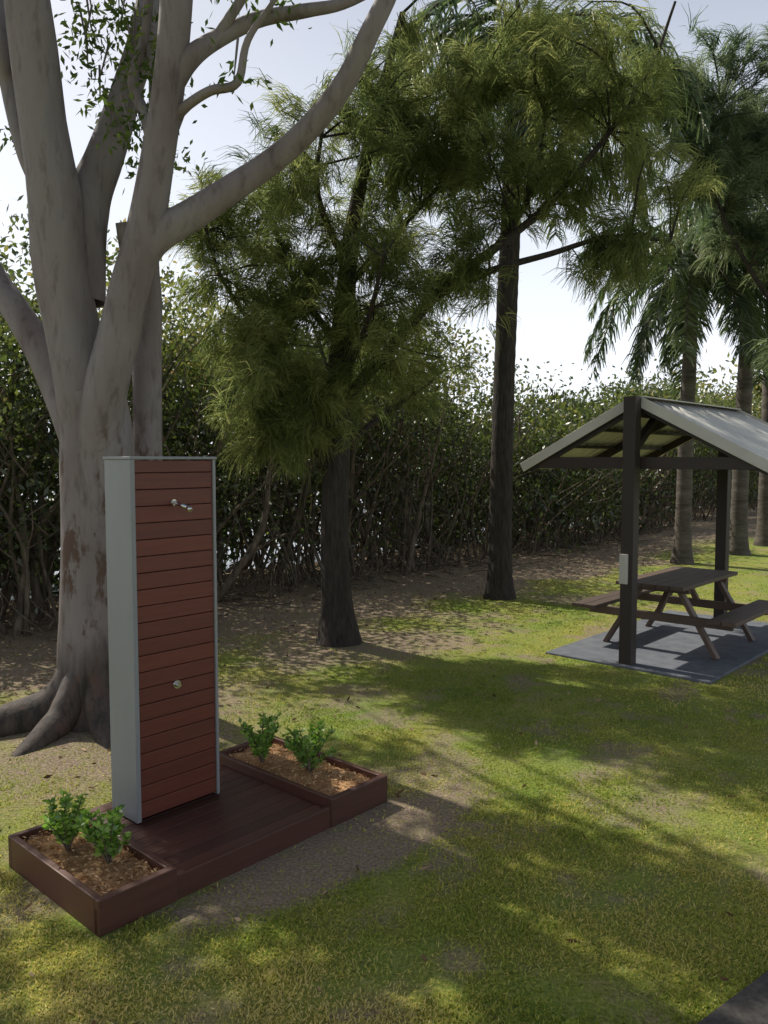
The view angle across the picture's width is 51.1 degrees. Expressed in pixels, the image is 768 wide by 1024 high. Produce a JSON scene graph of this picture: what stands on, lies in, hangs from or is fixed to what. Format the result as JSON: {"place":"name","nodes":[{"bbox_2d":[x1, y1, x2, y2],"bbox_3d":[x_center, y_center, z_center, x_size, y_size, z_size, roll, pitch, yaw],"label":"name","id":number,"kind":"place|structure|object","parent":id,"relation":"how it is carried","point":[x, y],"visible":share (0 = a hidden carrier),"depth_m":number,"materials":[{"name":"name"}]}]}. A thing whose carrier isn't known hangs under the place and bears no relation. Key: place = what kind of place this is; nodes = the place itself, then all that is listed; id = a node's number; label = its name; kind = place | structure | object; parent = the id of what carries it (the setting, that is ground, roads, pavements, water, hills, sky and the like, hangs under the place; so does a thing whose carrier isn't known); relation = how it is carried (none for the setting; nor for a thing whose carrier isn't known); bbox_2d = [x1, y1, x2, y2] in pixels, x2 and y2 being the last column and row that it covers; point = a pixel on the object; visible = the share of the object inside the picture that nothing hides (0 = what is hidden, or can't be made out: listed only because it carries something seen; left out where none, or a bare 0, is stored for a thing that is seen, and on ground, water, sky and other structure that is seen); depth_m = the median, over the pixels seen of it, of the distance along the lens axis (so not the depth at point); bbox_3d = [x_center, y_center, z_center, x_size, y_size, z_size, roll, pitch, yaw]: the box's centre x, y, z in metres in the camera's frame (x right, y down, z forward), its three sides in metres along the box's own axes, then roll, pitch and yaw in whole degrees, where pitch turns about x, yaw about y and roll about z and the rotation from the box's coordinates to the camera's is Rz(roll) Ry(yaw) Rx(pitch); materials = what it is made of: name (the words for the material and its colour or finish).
{"place":"outdoors","nodes":[
{"label":"outdoors","id":0,"kind":"place"},
{"bbox_2d":[0,468,700,599],"bbox_3d":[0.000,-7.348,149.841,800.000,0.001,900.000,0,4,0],"label":"water","id":1,"kind":"structure","parent":0,"point":[226,567],"depth_m":20.72,"materials":[{"name":"grey liquid"}]},
{"bbox_2d":[0,464,767,1023],"bbox_3d":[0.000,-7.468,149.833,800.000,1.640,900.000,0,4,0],"label":"ground","id":2,"kind":"structure","parent":0,"point":[342,858],"depth_m":5.03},
{"bbox_2d":[8,456,386,936],"bbox_3d":[-1.025,0.749,4.534,1.107,2.118,1.900,3,5,42],"label":"outdoor shower","id":3,"kind":"object","parent":2,"relation":"on","point":[200,810],"visible":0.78,"depth_m":4.44,"materials":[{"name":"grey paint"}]},
{"bbox_2d":[39,788,87,849],"bbox_3d":[-1.613,1.566,4.064,0.247,0.309,0.321,-1,4,-18],"label":"planter shrub","id":4,"kind":"object","parent":3,"relation":"on","point":[65,833],"visible":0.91,"depth_m":4.05,"materials":[{"name":"green plant"}]},
{"bbox_2d":[71,804,131,863],"bbox_3d":[-1.381,1.575,3.913,0.273,0.310,0.296,-2,4,-23],"label":"planter shrub","id":5,"kind":"object","parent":3,"relation":"on","point":[101,835],"visible":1,"depth_m":3.90,"materials":[{"name":"green plant"}]},
{"bbox_2d":[238,709,282,762],"bbox_3d":[-0.803,1.462,5.199,0.294,0.366,0.314,0,4,0],"label":"planter shrub","id":6,"kind":"object","parent":3,"relation":"on","point":[264,738],"visible":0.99,"depth_m":5.17,"materials":[{"name":"green plant"}]},
{"bbox_2d":[282,719,337,771],"bbox_3d":[-0.468,1.485,5.087,0.299,0.336,0.367,4,5,44],"label":"planter shrub","id":7,"kind":"object","parent":3,"relation":"on","point":[307,750],"visible":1,"depth_m":5.07,"materials":[{"name":"green plant"}]},
{"bbox_2d":[0,0,395,756],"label":"gum tree","id":8,"kind":"object","parent":2,"relation":"on","point":[84,360],"visible":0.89,"depth_m":5.88,"materials":[{"name":"grey plant"}]},
{"bbox_2d":[0,527,673,640],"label":"fallen sticks","id":9,"kind":"object","parent":2,"relation":"on","point":[352,588],"visible":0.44,"depth_m":13.98,"materials":[{"name":"brown wood"}]},
{"bbox_2d":[0,195,762,638],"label":"mangrove thicket","id":10,"kind":"object","parent":2,"relation":"on","point":[420,483],"visible":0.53,"depth_m":14.45,"materials":[{"name":"green plant"}]},
{"bbox_2d":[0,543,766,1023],"bbox_3d":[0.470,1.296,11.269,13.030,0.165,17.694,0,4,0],"label":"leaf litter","id":11,"kind":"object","parent":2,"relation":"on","point":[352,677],"visible":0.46,"depth_m":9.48,"materials":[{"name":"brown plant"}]},
{"bbox_2d":[167,0,732,647],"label":"casuarina tree","id":12,"kind":"object","parent":2,"relation":"on","point":[289,414],"visible":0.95,"depth_m":8.33,"materials":[{"name":"green plant"}]},
{"bbox_2d":[369,0,714,600],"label":"tree","id":13,"kind":"object","parent":2,"relation":"on","point":[499,584],"visible":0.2,"depth_m":11.78,"materials":[{"name":"green plant"}]},
{"bbox_2d":[546,610,767,684],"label":"concrete slab","id":14,"kind":"structure","parent":2,"relation":"on","point":[674,650],"depth_m":8.71,"materials":[{"name":"grey concrete"}]},
{"bbox_2d":[520,396,767,665],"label":"picnic shelter","id":15,"kind":"object","parent":14,"relation":"on","point":[630,436],"visible":0.98,"depth_m":8.15,"materials":[{"name":"metal"}]},
{"bbox_2d":[572,566,767,659],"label":"picnic table","id":16,"kind":"object","parent":14,"relation":"on","point":[681,582],"visible":0.86,"depth_m":8.86,"materials":[{"name":"brown wood"}]},
{"bbox_2d":[574,217,767,564],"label":"queen palm","id":17,"kind":"object","parent":2,"relation":"on","point":[689,291],"visible":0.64,"depth_m":15.61,"materials":[{"name":"green plant"}]},
{"bbox_2d":[592,345,753,404],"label":"distant trees","id":18,"kind":"object","parent":2,"relation":"on","point":[714,370],"visible":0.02,"depth_m":54.68,"materials":[{"name":"green plant"}]},
{"bbox_2d":[615,1,767,384],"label":"casuarina tree","id":19,"kind":"object","parent":2,"relation":"on","point":[744,145],"visible":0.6,"depth_m":12.84,"materials":[{"name":"green plant"}]},
{"bbox_2d":[620,184,767,555],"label":"queen palm","id":20,"kind":"object","parent":2,"relation":"on","point":[738,539],"visible":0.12,"depth_m":17.54,"materials":[{"name":"green plant"}]},
{"bbox_2d":[673,113,767,546],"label":"queen palm","id":21,"kind":"object","parent":2,"relation":"on","point":[761,537],"visible":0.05,"depth_m":19.39,"materials":[{"name":"green plant"}]},
{"bbox_2d":[697,971,767,1023],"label":"footpath","id":22,"kind":"structure","parent":2,"relation":"on","point":[748,1004],"depth_m":3.03,"materials":[{"name":"concrete"}]},
{"bbox_2d":[0,570,767,1023],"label":"grass","id":23,"kind":"structure","parent":0,"point":[560,930],"depth_m":3.71,"materials":[{"name":"green plant"}]},
{"bbox_2d":[0,0,767,460],"label":"sky","id":24,"kind":"structure","parent":0,"point":[556,330],"materials":[{"name":"white"}]}
]}

